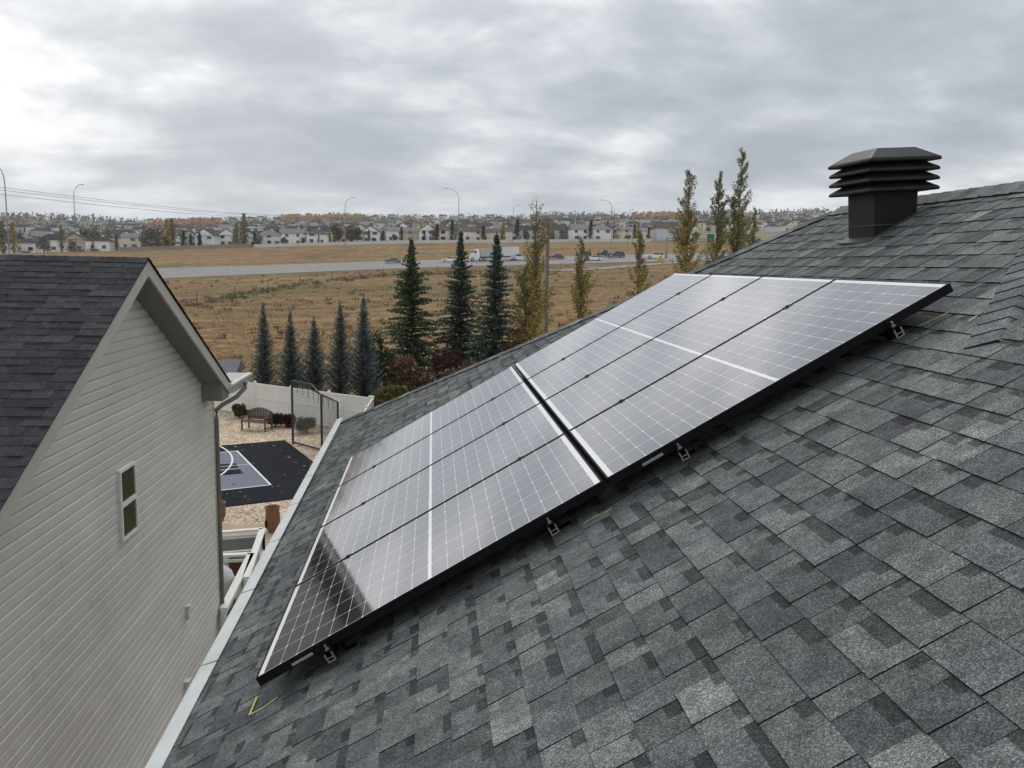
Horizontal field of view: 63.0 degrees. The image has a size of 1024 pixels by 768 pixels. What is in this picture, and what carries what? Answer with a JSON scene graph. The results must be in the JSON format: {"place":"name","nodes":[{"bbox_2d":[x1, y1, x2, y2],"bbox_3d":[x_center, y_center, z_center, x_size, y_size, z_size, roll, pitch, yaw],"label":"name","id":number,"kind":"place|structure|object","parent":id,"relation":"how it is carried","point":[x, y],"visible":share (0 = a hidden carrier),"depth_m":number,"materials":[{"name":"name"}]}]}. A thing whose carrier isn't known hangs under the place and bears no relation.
{"place":"outdoors","nodes":[
{"label":"outdoors","id":0,"kind":"place"},
{"bbox_2d":[0,255,251,767],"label":"neighbour house","id":1,"kind":"structure","parent":0,"point":[116,381],"depth_m":10.18,"materials":[{"name":"grey plastic"}]},
{"bbox_2d":[116,461,138,541],"bbox_3d":[-5.052,1.535,10.989,0.055,0.940,0.570,0,8,-5],"label":"window","id":2,"kind":"structure","parent":1,"relation":"in","point":[127,476],"depth_m":10.96,"materials":[{"name":"white plastic"}]},
{"bbox_2d":[217,360,245,372],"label":"garden shed","id":3,"kind":"structure","parent":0,"point":[233,366],"depth_m":45.17,"materials":[{"name":"grey"}]},
{"bbox_2d":[222,524,273,551],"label":"path","id":4,"kind":"structure","parent":0,"point":[268,536],"depth_m":22.95,"materials":[{"name":"concrete"}]},
{"bbox_2d":[223,557,243,616],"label":"deck","id":5,"kind":"structure","parent":4,"relation":"on","point":[227,565],"depth_m":19.20,"materials":[{"name":"wood"}]},
{"bbox_2d":[223,565,234,607],"bbox_3d":[-6.079,4.189,17.232,0.720,0.950,0.702,0,8,-5],"label":"covered grill","id":6,"kind":"object","parent":5,"relation":"on","point":[229,577],"visible":0.12,"depth_m":17.08,"materials":[{"name":"fabric"}]},
{"bbox_2d":[219,552,253,627],"bbox_3d":[-6.108,4.329,17.195,1.100,0.682,3.151,0,8,-8],"label":"deck railing","id":7,"kind":"object","parent":5,"relation":"on","point":[234,590],"visible":0.4,"depth_m":17.13,"materials":[{"name":"white plastic"}]},
{"bbox_2d":[228,552,245,575],"bbox_3d":[-6.179,4.147,19.037,0.474,0.522,0.474,0,8,-5],"label":"planter pot","id":8,"kind":"object","parent":5,"relation":"on","point":[234,567],"visible":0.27,"depth_m":18.82,"materials":[{"name":"brown ceramic"}]},
{"bbox_2d":[222,527,265,586],"bbox_3d":[-6.437,4.096,18.793,1.433,0.682,3.385,0,8,-11],"label":"deck railing","id":9,"kind":"object","parent":5,"relation":"on","point":[255,543],"visible":0.6,"depth_m":20.22,"materials":[{"name":"white plastic"}]},
{"bbox_2d":[264,504,280,532],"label":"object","id":10,"kind":"object","parent":4,"relation":"on","point":[272,517],"visible":0.91,"depth_m":22.83,"materials":[{"name":"ceramic"}]},
{"bbox_2d":[0,242,754,426],"bbox_3d":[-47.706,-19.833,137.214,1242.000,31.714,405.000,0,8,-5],"label":"field","id":11,"kind":"structure","parent":0,"point":[189,258],"depth_m":160.93,"materials":[{"name":"brown plant"}]},
{"bbox_2d":[247,302,281,385],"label":"juniper","id":12,"kind":"object","parent":11,"relation":"on","point":[265,375],"visible":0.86,"depth_m":44.53,"materials":[{"name":"green plant"}]},
{"bbox_2d":[214,410,330,524],"bbox_3d":[-15.839,2.020,36.232,19.400,0.001,27.004,0,8,-5],"label":"gravel bed","id":13,"kind":"object","parent":11,"relation":"on","point":[231,434],"depth_m":34.94,"materials":[{"name":"beige gravel"}]},
{"bbox_2d":[231,403,247,417],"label":"round shrub","id":14,"kind":"object","parent":13,"relation":"on","point":[238,410],"visible":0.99,"depth_m":39.37,"materials":[{"name":"green plant"}]},
{"bbox_2d":[241,407,272,431],"bbox_3d":[-11.224,1.543,36.789,1.232,0.958,0.667,3,8,16],"label":"garden bench","id":15,"kind":"object","parent":13,"relation":"on","point":[253,416],"visible":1,"depth_m":36.92,"materials":[{"name":"brown wood"}]},
{"bbox_2d":[220,440,312,506],"bbox_3d":[-11.242,3.152,28.742,9.000,0.028,8.750,-3,9,-29],"label":"court","id":16,"kind":"object","parent":13,"relation":"on","point":[283,471],"visible":0.2,"depth_m":29.66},
{"bbox_2d":[220,451,268,490],"bbox_3d":[-11.303,3.091,29.034,4.400,0.001,5.649,-3,9,-29],"label":"court key","id":17,"kind":"object","parent":16,"relation":"on","point":[250,476],"visible":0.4,"depth_m":28.71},
{"bbox_2d":[220,463,242,474],"bbox_3d":[-10.181,3.023,29.645,1.038,0.001,1.705,-3,9,-25],"label":"court pattern","id":18,"kind":"object","parent":17,"relation":"on","point":[235,471],"visible":0.6,"depth_m":29.49},
{"bbox_2d":[220,446,271,489],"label":"court lines","id":19,"kind":"object","parent":16,"relation":"on","point":[259,473],"visible":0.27,"depth_m":29.96,"materials":[{"name":"white paint"}]},
{"bbox_2d":[267,411,283,426],"bbox_3d":[-10.634,1.593,37.536,0.892,0.683,0.899,0,8,-5],"label":"round shrub","id":20,"kind":"object","parent":13,"relation":"on","point":[277,418],"visible":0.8,"depth_m":37.40,"materials":[{"name":"green plant"}]},
{"bbox_2d":[214,381,370,427],"bbox_3d":[-16.343,0.274,42.386,24.070,1.740,0.196,6,9,31],"label":"vinyl fence","id":21,"kind":"object","parent":13,"relation":"on","point":[274,399],"visible":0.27,"depth_m":38.55,"materials":[{"name":"white plastic"}]},
{"bbox_2d":[294,417,315,432],"bbox_3d":[-8.976,1.774,36.303,0.990,0.734,0.867,0,8,-5],"label":"round shrub","id":22,"kind":"object","parent":13,"relation":"on","point":[299,424],"visible":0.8,"depth_m":36.14,"materials":[{"name":"green plant"}]},
{"bbox_2d":[291,380,338,449],"bbox_3d":[-8.226,1.059,34.634,1.606,2.650,4.269,0,8,-5],"label":"ball net","id":23,"kind":"object","parent":13,"relation":"on","point":[321,408],"visible":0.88,"depth_m":33.59,"materials":[{"name":"grey metal"}]},
{"bbox_2d":[273,308,307,388],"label":"juniper","id":24,"kind":"object","parent":11,"relation":"on","point":[288,375],"visible":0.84,"depth_m":44.41,"materials":[{"name":"green plant"}]},
{"bbox_2d":[295,314,332,391],"bbox_3d":[-10.563,-1.346,44.480,1.961,4.754,2.015,5,9,25],"label":"juniper","id":25,"kind":"object","parent":11,"relation":"on","point":[314,378],"visible":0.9,"depth_m":44.33,"materials":[{"name":"green plant"}]},
{"bbox_2d":[319,301,358,394],"bbox_3d":[-9.131,-1.696,44.290,2.174,5.554,2.156,7,10,36],"label":"juniper","id":26,"kind":"object","parent":11,"relation":"on","point":[337,373],"visible":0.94,"depth_m":44.13,"materials":[{"name":"green plant"}]},
{"bbox_2d":[343,294,386,396],"bbox_3d":[-7.790,-1.853,44.212,2.189,5.936,2.188,4,9,19],"label":"juniper","id":27,"kind":"object","parent":11,"relation":"on","point":[364,373],"visible":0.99,"depth_m":44.00,"materials":[{"name":"green plant"}]},
{"bbox_2d":[175,264,560,301],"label":"wire fence","id":28,"kind":"object","parent":11,"relation":"on","point":[317,280],"visible":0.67,"depth_m":164.87,"materials":[{"name":"brown wood"}]},
{"bbox_2d":[365,332,394,393],"bbox_3d":[-7.568,-1.031,46.857,2.340,3.747,2.233,0,8,-5],"label":"bush","id":29,"kind":"object","parent":11,"relation":"on","point":[379,341],"visible":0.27,"depth_m":46.47,"materials":[{"name":"green plant"}]},
{"bbox_2d":[371,384,409,400],"bbox_3d":[-6.392,0.615,43.604,2.146,1.393,2.337,0,8,-5],"label":"bush","id":30,"kind":"object","parent":11,"relation":"on","point":[386,393],"visible":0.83,"depth_m":42.94,"materials":[{"name":"green plant"}]},
{"bbox_2d":[383,354,431,390],"bbox_3d":[-5.784,-0.386,46.300,2.793,2.602,2.539,0,8,-5],"label":"bush","id":31,"kind":"object","parent":11,"relation":"on","point":[401,367],"visible":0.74,"depth_m":45.98,"materials":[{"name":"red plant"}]},
{"bbox_2d":[378,236,448,376],"bbox_3d":[-6.628,-4.806,53.532,5.696,9.200,5.268,-3,9,-26],"label":"spruce tree","id":32,"kind":"object","parent":11,"relation":"on","point":[410,289],"visible":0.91,"depth_m":53.19,"materials":[{"name":"green plant"}]},
{"bbox_2d":[417,367,458,386],"bbox_3d":[-4.002,-0.141,47.285,2.853,1.689,2.906,0,8,-5],"label":"bush","id":33,"kind":"object","parent":11,"relation":"on","point":[441,374],"visible":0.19,"depth_m":46.74,"materials":[{"name":"brown plant"}]},
{"bbox_2d":[156,253,728,277],"bbox_3d":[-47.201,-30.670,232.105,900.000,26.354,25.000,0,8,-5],"label":"highway","id":34,"kind":"structure","parent":11,"relation":"on","point":[222,271],"depth_m":231.80,"materials":[{"name":"grey asphalt"}]},
{"bbox_2d":[469,247,518,260],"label":"semi truck","id":35,"kind":"object","parent":34,"relation":"on","point":[506,252],"visible":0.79,"depth_m":238.38,"materials":[{"name":"white paint"}]},
{"bbox_2d":[431,349,462,379],"bbox_3d":[-3.849,-0.877,50.171,2.035,2.505,2.170,0,8,-5],"label":"bush","id":36,"kind":"object","parent":11,"relation":"on","point":[439,362],"visible":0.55,"depth_m":49.62,"materials":[{"name":"red plant"}]},
{"bbox_2d":[424,229,484,367],"bbox_3d":[-3.380,-5.207,54.701,4.862,9.786,4.602,2,8,9],"label":"spruce tree","id":37,"kind":"object","parent":11,"relation":"on","point":[455,341],"visible":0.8,"depth_m":54.45,"materials":[{"name":"green plant"}]},
{"bbox_2d":[462,231,521,363],"bbox_3d":[-1.214,-4.839,52.912,5.231,9.641,4.814,-2,9,-21],"label":"spruce tree","id":38,"kind":"object","parent":11,"relation":"on","point":[493,328],"visible":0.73,"depth_m":52.69,"materials":[{"name":"green plant"}]},
{"bbox_2d":[496,325,530,353],"bbox_3d":[-0.023,-1.859,52.380,2.358,3.864,2.113,0,8,-5],"label":"bush","id":39,"kind":"object","parent":11,"relation":"on","point":[506,346],"visible":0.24,"depth_m":52.01,"materials":[{"name":"brown plant"}]},
{"bbox_2d":[510,261,545,341],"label":"poplar tree","id":40,"kind":"object","parent":11,"relation":"on","point":[522,279],"visible":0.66,"depth_m":54.87,"materials":[{"name":"green plant"}]},
{"bbox_2d":[512,196,556,338],"bbox_3d":[1.581,-6.856,57.994,2.864,12.120,3.038,-4,10,-34],"label":"poplar tree","id":41,"kind":"object","parent":11,"relation":"on","point":[533,274],"visible":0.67,"depth_m":57.62,"materials":[{"name":"green plant"}]},
{"bbox_2d":[542,222,564,332],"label":"utility pole","id":42,"kind":"object","parent":11,"relation":"on","point":[548,224],"visible":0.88,"depth_m":75.82,"materials":[{"name":"brown wood"}]},
{"bbox_2d":[564,235,598,323],"bbox_3d":[5.057,-6.212,62.549,2.355,9.686,2.543,9,11,44],"label":"poplar tree","id":43,"kind":"object","parent":11,"relation":"on","point":[581,308],"visible":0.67,"depth_m":62.19,"materials":[{"name":"green plant"}]},
{"bbox_2d":[145,181,1023,767],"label":"house","id":44,"kind":"structure","parent":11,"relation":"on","point":[823,567],"depth_m":2.75,"materials":[{"name":"grey"}]},
{"bbox_2d":[321,465,375,662],"bbox_3d":[-0.928,0.827,5.527,0.095,0.138,4.162,-30,10,-1],"label":"mounting rail","id":45,"kind":"object","parent":44,"relation":"attached to","point":[330,653],"visible":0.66,"depth_m":3.51,"materials":[{"name":"black"}]},
{"bbox_2d":[295,403,564,586],"bbox_3d":[-0.481,0.625,5.027,1.680,0.040,1.009,-30,10,-1],"label":"solar panel","id":46,"kind":"object","parent":45,"relation":"attached to","point":[434,485],"visible":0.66,"depth_m":4.95,"materials":[{"name":"black"}]},
{"bbox_2d":[320,381,540,527],"bbox_3d":[-0.577,0.481,6.032,1.680,0.040,1.009,-30,10,-1],"label":"solar panel","id":47,"kind":"object","parent":45,"relation":"attached to","point":[434,447],"visible":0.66,"depth_m":5.97,"materials":[{"name":"black"}]},
{"bbox_2d":[337,366,523,486],"bbox_3d":[-0.672,0.336,7.037,1.680,0.040,1.009,-30,10,-1],"label":"solar panel","id":48,"kind":"object","parent":45,"relation":"attached to","point":[435,420],"visible":0.66,"depth_m":6.99,"materials":[{"name":"black"}]},
{"bbox_2d":[256,434,606,685],"bbox_3d":[-0.385,0.770,4.022,1.680,0.040,1.009,-30,10,-1],"label":"solar panel","id":49,"kind":"object","parent":45,"relation":"attached to","point":[428,551],"visible":1,"depth_m":3.86,"materials":[{"name":"black"}]},
{"bbox_2d":[491,397,570,535],"bbox_3d":[0.003,0.299,5.539,0.095,0.138,4.162,-30,10,-1],"label":"mounting rail","id":50,"kind":"object","parent":44,"relation":"attached to","point":[552,527],"visible":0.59,"depth_m":3.52,"materials":[{"name":"black metal"}]},
{"bbox_2d":[561,357,695,460],"bbox_3d":[0.550,-0.012,5.547,0.095,0.138,4.162,-30,10,-1],"label":"mounting rail","id":51,"kind":"object","parent":44,"relation":"attached to","point":[681,452],"visible":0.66,"depth_m":3.53,"materials":[{"name":"black metal"}]},
{"bbox_2d":[514,273,711,381],"bbox_3d":[0.806,-0.503,7.057,1.680,0.042,1.009,-30,10,-1],"label":"solar panel","id":52,"kind":"object","parent":51,"relation":"attached to","point":[600,326],"visible":0.7,"depth_m":7.01,"materials":[{"name":"black"}]},
{"bbox_2d":[527,274,762,404],"bbox_3d":[0.902,-0.358,6.052,1.680,0.042,1.009,-30,10,-1],"label":"solar panel","id":53,"kind":"object","parent":51,"relation":"attached to","point":[629,336],"visible":0.68,"depth_m":5.99,"materials":[{"name":"black"}]},
{"bbox_2d":[544,276,834,435],"bbox_3d":[0.997,-0.214,5.047,1.680,0.042,1.009,-30,10,-1],"label":"solar panel","id":54,"kind":"object","parent":51,"relation":"attached to","point":[668,352],"visible":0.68,"depth_m":4.97,"materials":[{"name":"black"}]},
{"bbox_2d":[568,279,952,485],"bbox_3d":[1.093,-0.069,4.042,1.680,0.042,1.009,-30,10,-1],"label":"solar panel","id":55,"kind":"object","parent":51,"relation":"attached to","point":[736,375],"visible":1,"depth_m":3.88,"materials":[{"name":"black"}]},
{"bbox_2d":[675,292,904,339],"bbox_3d":[1.455,-0.526,5.559,0.095,0.138,4.162,-30,10,-1],"label":"mounting rail","id":56,"kind":"object","parent":44,"relation":"attached to","point":[893,330],"visible":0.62,"depth_m":3.54,"materials":[{"name":"black metal"}]},
{"bbox_2d":[828,147,941,243],"bbox_3d":[2.492,-1.257,5.626,0.510,0.613,0.510,-4,9,-9],"label":"roof vent","id":57,"kind":"object","parent":44,"relation":"on","point":[881,188],"visible":0.97,"depth_m":5.47,"materials":[{"name":"black plastic"}]},
{"bbox_2d":[623,231,653,296],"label":"poplar tree","id":58,"kind":"object","parent":11,"relation":"on","point":[641,276],"visible":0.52,"depth_m":66.42,"materials":[{"name":"green plant"}]},
{"bbox_2d":[664,170,707,277],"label":"poplar tree","id":59,"kind":"object","parent":11,"relation":"on","point":[689,225],"visible":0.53,"depth_m":68.19,"materials":[{"name":"green plant"}]},
{"bbox_2d":[665,233,762,257],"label":"overhead sign","id":60,"kind":"object","parent":11,"relation":"on","point":[710,235],"visible":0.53,"depth_m":238.36,"materials":[{"name":"grey"}]},
{"bbox_2d":[702,171,732,265],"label":"poplar tree","id":61,"kind":"object","parent":11,"relation":"on","point":[720,225],"visible":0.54,"depth_m":72.57,"materials":[{"name":"green plant"}]},
{"bbox_2d":[722,147,759,256],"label":"poplar tree","id":62,"kind":"object","parent":11,"relation":"on","point":[736,243],"visible":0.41,"depth_m":72.61,"materials":[{"name":"green plant"}]},
{"bbox_2d":[746,206,760,245],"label":"poplar tree","id":63,"kind":"object","parent":11,"relation":"on","point":[753,233],"visible":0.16,"depth_m":75.06,"materials":[{"name":"green plant"}]},
{"bbox_2d":[4,215,810,253],"bbox_3d":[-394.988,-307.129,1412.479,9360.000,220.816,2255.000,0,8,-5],"label":"hillside","id":64,"kind":"structure","parent":0,"point":[761,234],"depth_m":599.32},
{"bbox_2d":[0,220,7,253],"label":"olive poplar","id":65,"kind":"object","parent":64,"relation":"on","point":[3,237],"visible":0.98,"depth_m":339.04,"materials":[{"name":"green plant"}]},
{"bbox_2d":[7,222,19,253],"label":"yellow poplar","id":66,"kind":"object","parent":64,"relation":"on","point":[13,234],"visible":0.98,"depth_m":342.95,"materials":[{"name":"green plant"}]},
{"bbox_2d":[15,238,45,252],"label":"detached house","id":67,"kind":"structure","parent":64,"relation":"on","point":[27,245],"depth_m":350.51,"materials":[{"name":"white"}]},
{"bbox_2d":[35,236,50,252],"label":"bare tree","id":68,"kind":"object","parent":64,"relation":"on","point":[43,241],"visible":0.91,"depth_m":349.92,"materials":[{"name":"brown plant"}]},
{"bbox_2d":[35,234,65,251],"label":"detached house","id":69,"kind":"structure","parent":64,"relation":"on","point":[55,244],"depth_m":364.84,"materials":[{"name":"white"}]},
{"bbox_2d":[57,224,65,251],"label":"olive poplar","id":70,"kind":"object","parent":64,"relation":"on","point":[61,234],"visible":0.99,"depth_m":344.79,"materials":[{"name":"green plant"}]},
{"bbox_2d":[64,232,87,251],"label":"detached house","id":71,"kind":"structure","parent":64,"relation":"on","point":[81,243],"depth_m":356.88,"materials":[{"name":"beige"}]},
{"bbox_2d":[84,235,115,251],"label":"detached house","id":72,"kind":"structure","parent":64,"relation":"on","point":[102,243],"depth_m":349.55,"materials":[{"name":"white"}]},
{"bbox_2d":[120,231,149,246],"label":"detached house","id":73,"kind":"structure","parent":64,"relation":"on","point":[129,239],"depth_m":355.10,"materials":[{"name":"beige"}]},
{"bbox_2d":[146,225,163,245],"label":"bare tree","id":74,"kind":"object","parent":64,"relation":"on","point":[154,238],"visible":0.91,"depth_m":349.28,"materials":[{"name":"brown plant"}]},
{"bbox_2d":[168,218,177,245],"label":"olive poplar","id":75,"kind":"object","parent":64,"relation":"on","point":[173,229],"visible":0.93,"depth_m":348.46,"materials":[{"name":"green plant"}]},
{"bbox_2d":[119,244,250,250],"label":"timber wall","id":76,"kind":"structure","parent":64,"relation":"on","point":[180,247],"depth_m":334.71,"materials":[{"name":"brown wood"}]},
{"bbox_2d":[180,229,195,245],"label":"detached house","id":77,"kind":"structure","parent":64,"relation":"on","point":[187,233],"depth_m":361.69,"materials":[{"name":"grey"}]},
{"bbox_2d":[194,228,219,244],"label":"detached house","id":78,"kind":"structure","parent":64,"relation":"on","point":[210,237],"depth_m":353.86,"materials":[{"name":"white"}]},
{"bbox_2d":[219,227,232,244],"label":"detached house","id":79,"kind":"structure","parent":64,"relation":"on","point":[226,235],"depth_m":367.81,"materials":[{"name":"white"}]},
{"bbox_2d":[240,213,248,243],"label":"olive poplar","id":80,"kind":"object","parent":64,"relation":"on","point":[244,225],"visible":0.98,"depth_m":347.17,"materials":[{"name":"green plant"}]},
{"bbox_2d":[239,229,263,246],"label":"detached house","id":81,"kind":"structure","parent":64,"relation":"on","point":[250,236],"depth_m":360.44,"materials":[{"name":"white"}]},
{"bbox_2d":[259,229,281,243],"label":"detached house","id":82,"kind":"structure","parent":64,"relation":"on","point":[271,237],"depth_m":374.97,"materials":[{"name":"white"}]},
{"bbox_2d":[281,227,306,242],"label":"detached house","id":83,"kind":"structure","parent":64,"relation":"on","point":[292,235],"depth_m":367.02,"materials":[{"name":"white"}]},
{"bbox_2d":[306,228,328,242],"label":"detached house","id":84,"kind":"structure","parent":64,"relation":"on","point":[312,236],"depth_m":359.20,"materials":[{"name":"white"}]},
{"bbox_2d":[308,226,331,241],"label":"distant house","id":85,"kind":"structure","parent":64,"relation":"on","point":[322,228],"depth_m":429.64,"materials":[{"name":"beige"}]},
{"bbox_2d":[330,226,342,241],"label":"olive tree","id":86,"kind":"object","parent":64,"relation":"on","point":[337,235],"visible":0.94,"depth_m":360.04,"materials":[{"name":"green plant"}]},
{"bbox_2d":[341,224,358,241],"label":"bare tree","id":87,"kind":"object","parent":64,"relation":"on","point":[350,235],"visible":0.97,"depth_m":358.26,"materials":[{"name":"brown plant"}]},
{"bbox_2d":[362,225,380,240],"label":"detached house","id":88,"kind":"structure","parent":64,"relation":"on","point":[375,234],"depth_m":365.78,"materials":[{"name":"white"}]},
{"bbox_2d":[385,227,400,240],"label":"detached house","id":89,"kind":"structure","parent":64,"relation":"on","point":[390,232],"depth_m":380.39,"materials":[{"name":"white"}]},
{"bbox_2d":[402,226,420,239],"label":"detached house","id":90,"kind":"structure","parent":64,"relation":"on","point":[408,233],"depth_m":372.52,"materials":[{"name":"beige"}]},
{"bbox_2d":[2,211,825,232],"bbox_3d":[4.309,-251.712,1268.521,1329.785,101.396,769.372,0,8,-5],"label":"distant houses","id":91,"kind":"structure","parent":64,"relation":"on","point":[256,223],"depth_m":1094.10,"materials":[{"name":"white"}]},
{"bbox_2d":[0,206,840,232],"bbox_3d":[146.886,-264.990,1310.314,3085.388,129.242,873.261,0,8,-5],"label":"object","id":92,"kind":"object","parent":64,"relation":"on","point":[297,218],"visible":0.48,"depth_m":1253.21,"materials":[{"name":"brown plant"}]},
{"bbox_2d":[418,222,435,239],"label":"detached house","id":93,"kind":"structure","parent":64,"relation":"on","point":[427,228],"depth_m":363.81,"materials":[{"name":"white"}]},
{"bbox_2d":[432,225,456,239],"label":"detached house","id":94,"kind":"structure","parent":64,"relation":"on","point":[444,232],"depth_m":378.71,"materials":[{"name":"beige"}]},
{"bbox_2d":[254,239,650,246],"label":"sound wall","id":95,"kind":"structure","parent":64,"relation":"on","point":[426,241],"depth_m":342.48,"materials":[{"name":"grey concrete"}]},
{"bbox_2d":[462,225,479,239],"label":"detached house","id":96,"kind":"structure","parent":64,"relation":"on","point":[471,232],"depth_m":370.98,"materials":[{"name":"white"}]},
{"bbox_2d":[479,227,500,239],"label":"detached house","id":97,"kind":"structure","parent":64,"relation":"on","point":[490,233],"depth_m":362.95,"materials":[{"name":"beige"}]},
{"bbox_2d":[500,225,515,239],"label":"detached house","id":98,"kind":"structure","parent":64,"relation":"on","point":[509,233],"depth_m":377.57,"materials":[{"name":"white"}]},
{"bbox_2d":[515,224,539,239],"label":"detached house","id":99,"kind":"structure","parent":64,"relation":"on","point":[524,227],"depth_m":369.55,"materials":[{"name":"grey"}]},
{"bbox_2d":[550,223,565,238],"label":"detached house","id":100,"kind":"structure","parent":64,"relation":"on","point":[555,229],"depth_m":384.44,"materials":[{"name":"grey"}]},
{"bbox_2d":[567,224,588,238],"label":"detached house","id":101,"kind":"structure","parent":64,"relation":"on","point":[575,230],"depth_m":376.66,"materials":[{"name":"white"}]},
{"bbox_2d":[589,224,612,238],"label":"detached house","id":102,"kind":"structure","parent":64,"relation":"on","point":[602,231],"depth_m":368.30,"materials":[{"name":"white"}]},
{"bbox_2d":[616,225,641,238],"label":"detached house","id":103,"kind":"structure","parent":64,"relation":"on","point":[623,231],"depth_m":374.63,"materials":[{"name":"beige"}]},
{"bbox_2d":[652,223,674,239],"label":"distant house","id":104,"kind":"structure","parent":64,"relation":"on","point":[660,231],"depth_m":432.89,"materials":[{"name":"white"}]},
{"bbox_2d":[763,223,779,231],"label":"distant house","id":105,"kind":"structure","parent":64,"relation":"on","point":[772,227],"depth_m":650.87,"materials":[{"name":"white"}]},
{"bbox_2d":[0,0,1023,221],"label":"sky","id":106,"kind":"structure","parent":0,"point":[255,108],"materials":[{"name":"grey"}]},
{"bbox_2d":[520,261,676,271],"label":"slip road","id":107,"kind":"structure","parent":0,"point":[612,267],"depth_m":203.93,"materials":[{"name":"grey asphalt"}]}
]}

